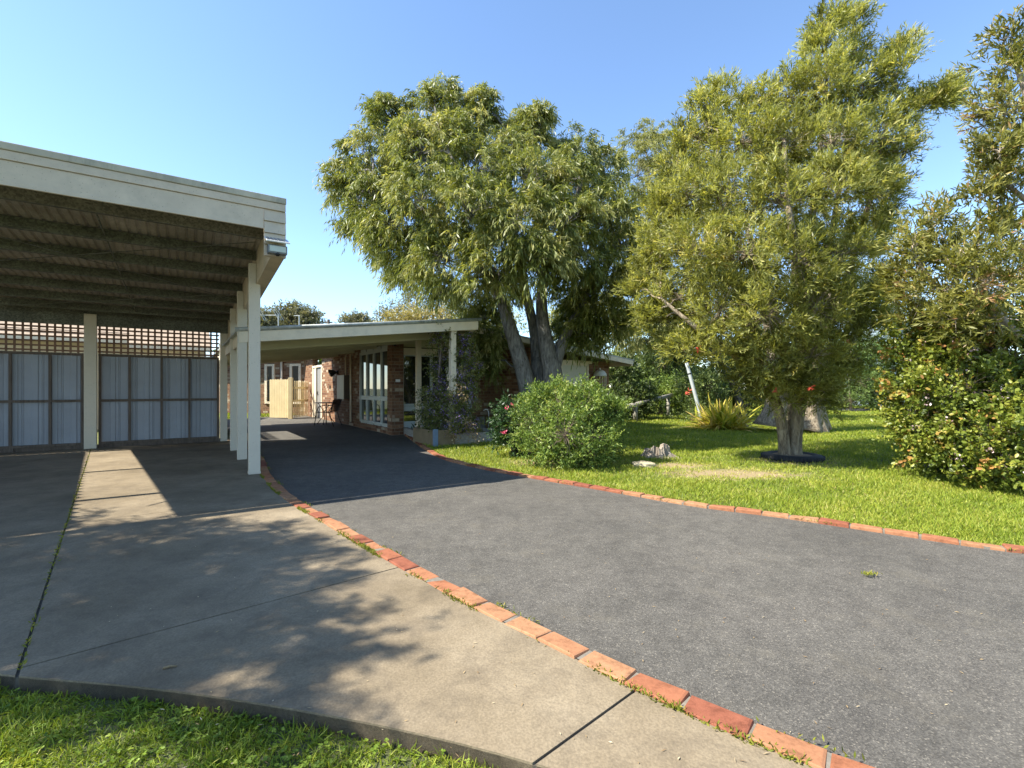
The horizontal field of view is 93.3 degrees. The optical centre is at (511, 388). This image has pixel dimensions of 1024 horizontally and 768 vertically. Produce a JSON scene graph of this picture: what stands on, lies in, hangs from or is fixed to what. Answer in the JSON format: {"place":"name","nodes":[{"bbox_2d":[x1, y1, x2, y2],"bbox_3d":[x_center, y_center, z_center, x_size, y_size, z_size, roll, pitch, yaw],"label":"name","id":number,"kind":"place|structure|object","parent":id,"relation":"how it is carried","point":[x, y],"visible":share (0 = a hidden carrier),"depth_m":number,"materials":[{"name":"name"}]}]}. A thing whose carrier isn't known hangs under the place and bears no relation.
{"place":"outdoors","nodes":[
{"label":"outdoors","id":0,"kind":"place"},
{"bbox_2d":[0,321,133,428],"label":"neighbour house","id":1,"kind":"structure","parent":0,"point":[57,338],"depth_m":13.77,"materials":[{"name":"beige tile"}]},
{"bbox_2d":[97,415,293,443],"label":"lawn","id":2,"kind":"structure","parent":0,"point":[219,431],"depth_m":13.09,"materials":[{"name":"plant"}]},
{"bbox_2d":[0,678,497,767],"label":"verge grass","id":3,"kind":"structure","parent":0,"point":[242,751],"depth_m":1.71,"materials":[{"name":"green plant"}]},
{"bbox_2d":[219,412,293,426],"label":"grass","id":4,"kind":"structure","parent":0,"point":[262,415],"depth_m":20.53,"materials":[{"name":"green plant"}]},
{"bbox_2d":[260,310,283,325],"bbox_3d":[-14.942,-1.780,29.999,1.505,6.160,0.236,0,0,0],"label":"television aerial","id":5,"kind":"object","parent":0,"point":[278,315],"visible":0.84,"depth_m":29.99,"materials":[{"name":"silver metal"}]},
{"bbox_2d":[0,439,813,767],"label":"concrete slab","id":6,"kind":"structure","parent":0,"point":[228,547],"depth_m":2.38,"materials":[{"name":"grey concrete"}]},
{"bbox_2d":[0,351,83,452],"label":"wall panel","id":7,"kind":"structure","parent":6,"relation":"on","point":[41,401],"depth_m":9.22,"materials":[{"name":"grey metal"}]},
{"bbox_2d":[0,141,289,474],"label":"carport","id":8,"kind":"object","parent":6,"relation":"on","point":[90,245],"visible":0.99,"depth_m":6.52,"materials":[{"name":"metal"}]},
{"bbox_2d":[0,321,83,352],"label":"lattice panel","id":9,"kind":"object","parent":8,"relation":"attached to","point":[22,335],"visible":0.86,"depth_m":9.16,"materials":[{"name":"wood"}]},
{"bbox_2d":[98,327,218,356],"bbox_3d":[-7.403,-0.966,10.234,2.080,0.548,0.022,0,0,-34],"label":"lattice panel","id":10,"kind":"object","parent":8,"relation":"attached to","point":[160,344],"visible":1,"depth_m":10.19,"materials":[{"name":"wood"}]},
{"bbox_2d":[97,354,219,447],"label":"wall panel","id":11,"kind":"structure","parent":6,"relation":"on","point":[150,400],"depth_m":10.21,"materials":[{"name":"grey metal"}]},
{"bbox_2d":[163,664,176,668],"bbox_3d":[-1.451,1.180,2.052,0.052,0.014,0.012,0,0,-14],"label":"bark strip","id":12,"kind":"object","parent":6,"relation":"on","point":[168,666],"visible":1,"depth_m":2.05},
{"bbox_2d":[0,450,634,767],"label":"slab joint filling","id":13,"kind":"object","parent":6,"relation":"in","point":[16,679],"visible":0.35,"depth_m":1.84,"materials":[{"name":"grey concrete"}]},
{"bbox_2d":[0,391,845,767],"bbox_3d":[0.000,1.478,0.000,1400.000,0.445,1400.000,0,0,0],"label":"ground","id":14,"kind":"structure","parent":0,"point":[410,761],"depth_m":1.70,"materials":[{"name":"green plant"}]},
{"bbox_2d":[129,328,209,356],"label":"neighbour shed","id":15,"kind":"structure","parent":14,"relation":"on","point":[164,343],"depth_m":13.01,"materials":[{"name":"beige tile"}]},
{"bbox_2d":[247,305,287,326],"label":"background tree","id":16,"kind":"object","parent":14,"relation":"on","point":[270,321],"visible":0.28,"depth_m":43.71,"materials":[{"name":"green plant"}]},
{"bbox_2d":[266,298,326,325],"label":"background tree","id":17,"kind":"object","parent":14,"relation":"on","point":[308,316],"visible":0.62,"depth_m":45.25,"materials":[{"name":"green plant"}]},
{"bbox_2d":[333,307,374,322],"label":"background tree","id":18,"kind":"object","parent":14,"relation":"on","point":[358,317],"visible":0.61,"depth_m":54.47,"materials":[{"name":"green plant"}]},
{"bbox_2d":[367,271,450,321],"bbox_3d":[-7.003,-4.088,35.880,7.550,10.788,3.890,0,0,0],"label":"background tree","id":19,"kind":"object","parent":14,"relation":"on","point":[378,312],"visible":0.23,"depth_m":35.79,"materials":[{"name":"green plant"}]},
{"bbox_2d":[373,300,463,321],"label":"background tree","id":20,"kind":"object","parent":14,"relation":"on","point":[407,316],"visible":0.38,"depth_m":29.71,"materials":[{"name":"green plant"}]},
{"bbox_2d":[206,318,633,434],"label":"house","id":21,"kind":"structure","parent":14,"relation":"on","point":[373,376],"depth_m":13.24,"materials":[{"name":"brick"}]},
{"bbox_2d":[264,364,274,403],"bbox_3d":[-10.973,-0.200,21.906,0.500,1.800,0.058,0,0,11],"label":"window","id":22,"kind":"structure","parent":21,"relation":"in","point":[269,369],"depth_m":21.91,"materials":[{"name":"beige paint"}]},
{"bbox_2d":[289,364,301,403],"bbox_3d":[-9.695,-0.200,21.664,0.560,1.800,0.058,0,0,11],"label":"window","id":23,"kind":"structure","parent":21,"relation":"in","point":[295,370],"depth_m":21.66,"materials":[{"name":"beige paint"}]},
{"bbox_2d":[293,381,308,417],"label":"picket gate","id":24,"kind":"structure","parent":21,"relation":"attached to","point":[306,388],"depth_m":19.80,"materials":[{"name":"beige paint"}]},
{"bbox_2d":[360,345,386,426],"bbox_3d":[-3.898,-0.060,13.779,0.115,2.200,2.560,0,0,-34],"label":"window","id":25,"kind":"structure","parent":21,"relation":"in","point":[373,362],"depth_m":13.77,"materials":[{"name":"grey paint"}]},
{"bbox_2d":[404,355,470,420],"bbox_3d":[-2.034,0.162,13.228,2.055,2.075,0.110,0,0,-34],"label":"window","id":26,"kind":"structure","parent":21,"relation":"in","point":[409,360],"depth_m":12.84,"materials":[{"name":"clear glass"}]},
{"bbox_2d":[561,363,588,387],"bbox_3d":[1.834,-0.215,14.244,1.080,1.030,0.090,0,0,-34],"label":"window","id":27,"kind":"structure","parent":21,"relation":"in","point":[566,368],"depth_m":14.23,"materials":[{"name":"beige paint"}]},
{"bbox_2d":[269,482,831,767],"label":"edging mortar","id":28,"kind":"object","parent":14,"relation":"on","point":[829,754],"visible":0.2,"depth_m":2.12,"materials":[{"name":"grey concrete"}]},
{"bbox_2d":[247,442,874,767],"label":"brick edging","id":29,"kind":"object","parent":14,"relation":"on","point":[697,708],"visible":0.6,"depth_m":2.04,"materials":[{"name":"red brick"}]},
{"bbox_2d":[206,337,1022,390],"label":"distant woods","id":30,"kind":"object","parent":14,"relation":"on","point":[640,375],"visible":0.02,"depth_m":49.63,"materials":[{"name":"green plant"}]},
{"bbox_2d":[404,434,1023,553],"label":"brick edging","id":31,"kind":"object","parent":14,"relation":"on","point":[924,536],"visible":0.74,"depth_m":4.61,"materials":[{"name":"brick"}]},
{"bbox_2d":[404,427,412,436],"bbox_3d":[-2.310,1.110,11.611,0.120,0.220,2.301,0,0,-25],"label":"garden sleeper","id":32,"kind":"object","parent":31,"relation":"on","point":[408,431],"visible":0.42,"depth_m":12.05,"materials":[{"name":"grey wood"}]},
{"bbox_2d":[476,466,1006,551],"bbox_3d":[3.980,1.229,5.604,19.811,0.082,3.676,0,0,37],"label":"edging mortar","id":33,"kind":"object","parent":14,"relation":"on","point":[919,536],"visible":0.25,"depth_m":4.02,"materials":[{"name":"grey concrete"}]},
{"bbox_2d":[0,0,1023,386],"label":"sky","id":34,"kind":"structure","parent":0,"point":[248,95],"materials":[{"name":"blue"}]},
{"bbox_2d":[227,415,1023,767],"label":"driveway","id":35,"kind":"structure","parent":0,"point":[657,589],"depth_m":2.88,"materials":[{"name":"grey asphalt"}]},
{"bbox_2d":[270,379,287,417],"bbox_3d":[-9.270,0.405,19.305,0.973,1.530,0.062,0,0,19],"label":"picket fence","id":36,"kind":"object","parent":35,"relation":"on","point":[278,398],"visible":1,"depth_m":19.27,"materials":[{"name":"beige paint"}]},
{"bbox_2d":[288,378,292,418],"bbox_3d":[-8.737,0.415,19.095,0.150,1.670,0.120,0,0,0],"label":"fence post","id":37,"kind":"object","parent":35,"relation":"on","point":[290,398],"visible":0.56,"depth_m":19.04,"materials":[{"name":"beige paint"}]},
{"bbox_2d":[314,402,334,424],"bbox_3d":[-6.280,0.841,16.350,0.744,0.733,0.744,0,0,0],"label":"garden table","id":38,"kind":"object","parent":35,"relation":"on","point":[323,410],"visible":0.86,"depth_m":16.23,"materials":[{"name":"black metal"}]},
{"bbox_2d":[314,399,341,425],"bbox_3d":[-5.905,0.772,15.546,0.693,0.867,0.564,0,0,10],"label":"garden chair","id":39,"kind":"object","parent":35,"relation":"on","point":[336,404],"visible":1,"depth_m":15.45,"materials":[{"name":"black metal"}]},
{"bbox_2d":[16,438,1023,767],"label":"joint moss","id":40,"kind":"object","parent":35,"relation":"on","point":[676,708],"visible":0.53,"depth_m":2.26,"materials":[{"name":"green plant"}]},
{"bbox_2d":[111,491,1023,767],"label":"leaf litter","id":41,"kind":"object","parent":35,"relation":"on","point":[477,671],"visible":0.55,"depth_m":1.82,"materials":[{"name":"brown plant"}]},
{"bbox_2d":[421,400,1023,545],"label":"lawn","id":42,"kind":"structure","parent":0,"point":[718,471],"depth_m":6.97,"materials":[{"name":"plant"}]},
{"bbox_2d":[413,427,454,446],"bbox_3d":[-1.690,1.020,10.454,0.505,0.360,1.070,0,0,-34],"label":"planter box","id":43,"kind":"object","parent":42,"relation":"on","point":[434,437],"visible":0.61,"depth_m":10.07,"materials":[{"name":"grey paint"}]},
{"bbox_2d":[411,320,490,445],"bbox_3d":[-1.329,-0.114,10.368,1.762,2.720,1.419,0,0,0],"label":"flowering vine","id":44,"kind":"object","parent":43,"relation":"in","point":[435,414],"visible":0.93,"depth_m":10.34,"materials":[{"name":"green plant"}]},
{"bbox_2d":[455,431,491,444],"bbox_3d":[-0.846,1.080,10.516,0.930,0.240,0.120,0,0,-34],"label":"garden sleeper","id":45,"kind":"object","parent":42,"relation":"on","point":[466,438],"visible":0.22,"depth_m":10.43,"materials":[{"name":"grey wood"}]},
{"bbox_2d":[311,70,651,428],"bbox_3d":[-0.644,-3.032,10.676,7.970,8.534,5.282,0,0,0],"label":"weeping tree","id":46,"kind":"object","parent":42,"relation":"on","point":[547,197],"visible":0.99,"depth_m":10.15,"materials":[{"name":"green plant"}]},
{"bbox_2d":[477,409,488,428],"bbox_3d":[-0.839,0.893,13.954,0.364,0.615,0.198,0,0,0],"label":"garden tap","id":47,"kind":"object","parent":42,"relation":"on","point":[482,425],"visible":0.62,"depth_m":13.87,"materials":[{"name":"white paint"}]},
{"bbox_2d":[447,302,528,334],"bbox_3d":[-1.342,-2.141,29.073,5.220,6.899,3.487,0,0,0],"label":"background tree","id":48,"kind":"object","parent":42,"relation":"on","point":[519,320],"visible":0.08,"depth_m":29.06,"materials":[{"name":"green plant"}]},
{"bbox_2d":[485,384,542,458],"bbox_3d":[0.127,0.583,8.549,1.335,1.328,1.034,0,0,-38],"label":"camellia shrub","id":49,"kind":"object","parent":42,"relation":"on","point":[500,429],"visible":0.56,"depth_m":8.36,"materials":[{"name":"green plant"}]},
{"bbox_2d":[502,369,639,470],"bbox_3d":[0.936,0.474,7.797,2.262,1.573,2.389,0,0,0],"label":"round shrub","id":50,"kind":"object","parent":42,"relation":"on","point":[574,410],"visible":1,"depth_m":7.36,"materials":[{"name":"green plant"}]},
{"bbox_2d":[548,294,647,354],"bbox_3d":[5.361,-2.842,29.995,7.860,8.301,3.372,0,0,0],"label":"background tree","id":51,"kind":"object","parent":42,"relation":"on","point":[552,310],"visible":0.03,"depth_m":29.66,"materials":[{"name":"green plant"}]},
{"bbox_2d":[593,368,606,387],"bbox_3d":[2.656,0.305,14.600,0.420,1.850,0.420,0,0,0],"label":"birdcage stand","id":52,"kind":"object","parent":42,"relation":"on","point":[600,372],"visible":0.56,"depth_m":14.45,"materials":[{"name":"white paint"}]},
{"bbox_2d":[632,461,655,467],"bbox_3d":[2.000,1.169,7.349,0.366,0.126,0.231,0,0,0],"label":"flat rock","id":53,"kind":"object","parent":42,"relation":"on","point":[648,464],"visible":0.75,"depth_m":7.26,"materials":[{"name":"stone"}]},
{"bbox_2d":[609,348,678,420],"bbox_3d":[4.737,-0.088,18.641,3.515,3.051,3.169,0,0,0],"label":"garden shrub","id":54,"kind":"object","parent":42,"relation":"on","point":[620,389],"visible":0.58,"depth_m":18.40,"materials":[{"name":"green plant"}]},
{"bbox_2d":[626,393,673,420],"bbox_3d":[5.432,0.711,18.746,0.176,1.038,4.494,0,0,39],"label":"timber rail","id":55,"kind":"object","parent":42,"relation":"on","point":[635,410],"visible":0.58,"depth_m":17.80,"materials":[{"name":"grey wood"}]},
{"bbox_2d":[640,443,681,458],"bbox_3d":[2.630,1.087,8.411,0.904,0.286,0.548,0,0,0],"label":"tree stump","id":56,"kind":"object","parent":42,"relation":"on","point":[662,450],"visible":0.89,"depth_m":8.28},
{"bbox_2d":[639,365,692,414],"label":"garden shrub","id":57,"kind":"object","parent":42,"relation":"on","point":[662,389],"visible":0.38,"depth_m":20.84,"materials":[{"name":"green plant"}]},
{"bbox_2d":[599,115,746,417],"bbox_3d":[6.175,-4.299,17.401,6.487,11.351,4.122,0,0,0],"label":"weeping tree","id":58,"kind":"object","parent":42,"relation":"on","point":[651,136],"visible":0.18,"depth_m":17.21,"materials":[{"name":"green plant"}]},
{"bbox_2d":[637,321,709,413],"bbox_3d":[7.595,-1.134,22.479,3.814,4.964,3.435,0,0,0],"label":"garden tree","id":59,"kind":"object","parent":42,"relation":"on","point":[645,359],"visible":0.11,"depth_m":22.11,"materials":[{"name":"green plant"}]},
{"bbox_2d":[685,363,702,421],"bbox_3d":[6.157,0.193,16.338,0.650,2.139,0.194,0,0,39],"label":"leaning pole","id":60,"kind":"object","parent":42,"relation":"on","point":[692,382],"visible":0.76,"depth_m":16.32,"materials":[{"name":"white metal"}]},
{"bbox_2d":[667,364,731,421],"bbox_3d":[6.764,0.102,17.280,2.342,2.398,2.432,0,0,0],"label":"garden shrub","id":61,"kind":"object","parent":42,"relation":"on","point":[703,388],"visible":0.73,"depth_m":16.95,"materials":[{"name":"green plant"}]},
{"bbox_2d":[679,394,764,431],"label":"strappy plant","id":62,"kind":"object","parent":42,"relation":"on","point":[719,417],"visible":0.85,"depth_m":13.83,"materials":[{"name":"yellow plant"}]},
{"bbox_2d":[690,350,765,416],"bbox_3d":[9.120,-0.355,19.418,4.129,3.315,3.023,0,0,0],"label":"garden shrub","id":63,"kind":"object","parent":42,"relation":"on","point":[729,394],"visible":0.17,"depth_m":18.98,"materials":[{"name":"green plant"}]},
{"bbox_2d":[680,273,846,347],"bbox_3d":[19.160,-4.055,36.086,18.772,10.723,4.506,0,0,0],"label":"background tree","id":64,"kind":"object","parent":42,"relation":"on","point":[762,326],"depth_m":35.89,"materials":[{"name":"green plant"}]},
{"bbox_2d":[761,450,824,462],"bbox_3d":[4.748,1.165,8.200,0.948,0.121,0.948,0,0,0],"label":"tyre ring","id":65,"kind":"object","parent":42,"relation":"on","point":[806,457],"visible":0.79,"depth_m":7.88,"materials":[{"name":"black rubber"}]},
{"bbox_2d":[608,0,978,455],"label":"bottlebrush tree","id":66,"kind":"object","parent":42,"relation":"on","point":[799,375],"visible":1,"depth_m":7.47,"materials":[{"name":"green plant"}]},
{"bbox_2d":[673,170,917,433],"bbox_3d":[7.943,-2.614,13.288,6.837,7.795,3.956,0,0,0],"label":"fluted tree","id":67,"kind":"object","parent":42,"relation":"on","point":[812,423],"visible":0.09,"depth_m":13.02,"materials":[{"name":"green plant"}]},
{"bbox_2d":[828,362,856,409],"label":"garden shrub","id":68,"kind":"object","parent":42,"relation":"on","point":[844,393],"visible":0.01,"depth_m":25.53,"materials":[{"name":"green plant"}]},
{"bbox_2d":[837,408,870,411],"bbox_3d":[17.749,1.165,25.312,1.648,0.242,1.648,0,0,0],"label":"tyre ring","id":69,"kind":"object","parent":42,"relation":"on","point":[859,409],"visible":0.34,"depth_m":24.65,"materials":[{"name":"black rubber"}]},
{"bbox_2d":[831,332,907,409],"bbox_3d":[19.309,-1.124,26.334,6.362,5.312,4.060,0,0,-25],"label":"garden shrub","id":70,"kind":"object","parent":42,"relation":"on","point":[867,384],"visible":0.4,"depth_m":25.09,"materials":[{"name":"green plant"}]},
{"bbox_2d":[858,318,912,404],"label":"garden shed","id":71,"kind":"structure","parent":42,"relation":"on","point":[886,340],"depth_m":30.00,"materials":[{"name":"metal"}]},
{"bbox_2d":[890,326,962,413],"bbox_3d":[18.415,-0.811,20.064,5.141,4.338,3.563,0,0,0],"label":"garden shrub","id":72,"kind":"object","parent":42,"relation":"on","point":[920,354],"depth_m":19.99,"materials":[{"name":"green plant"}]},
{"bbox_2d":[889,279,972,310],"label":"background tree","id":73,"kind":"object","parent":42,"relation":"on","point":[923,297],"visible":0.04,"depth_m":33.62,"materials":[{"name":"green plant"}]},
{"bbox_2d":[863,2,1023,358],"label":"bottlebrush tree","id":74,"kind":"object","parent":42,"relation":"on","point":[997,164],"visible":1,"depth_m":5.84,"materials":[{"name":"green plant"}]},
{"bbox_2d":[865,289,1023,492],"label":"flowering shrub","id":75,"kind":"object","parent":42,"relation":"on","point":[922,387],"visible":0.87,"depth_m":5.92,"materials":[{"name":"green plant"}]},
{"bbox_2d":[924,464,979,475],"bbox_3d":[6.335,1.165,6.927,0.668,0.121,0.668,0,0,0],"label":"tyre ring","id":76,"kind":"object","parent":42,"relation":"on","point":[928,466],"visible":0.06,"depth_m":6.83,"materials":[{"name":"black rubber"}]},
{"bbox_2d":[957,236,1023,348],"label":"background tree","id":77,"kind":"object","parent":42,"relation":"on","point":[1012,302],"visible":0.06,"depth_m":35.97,"materials":[{"name":"green plant"}]}
]}

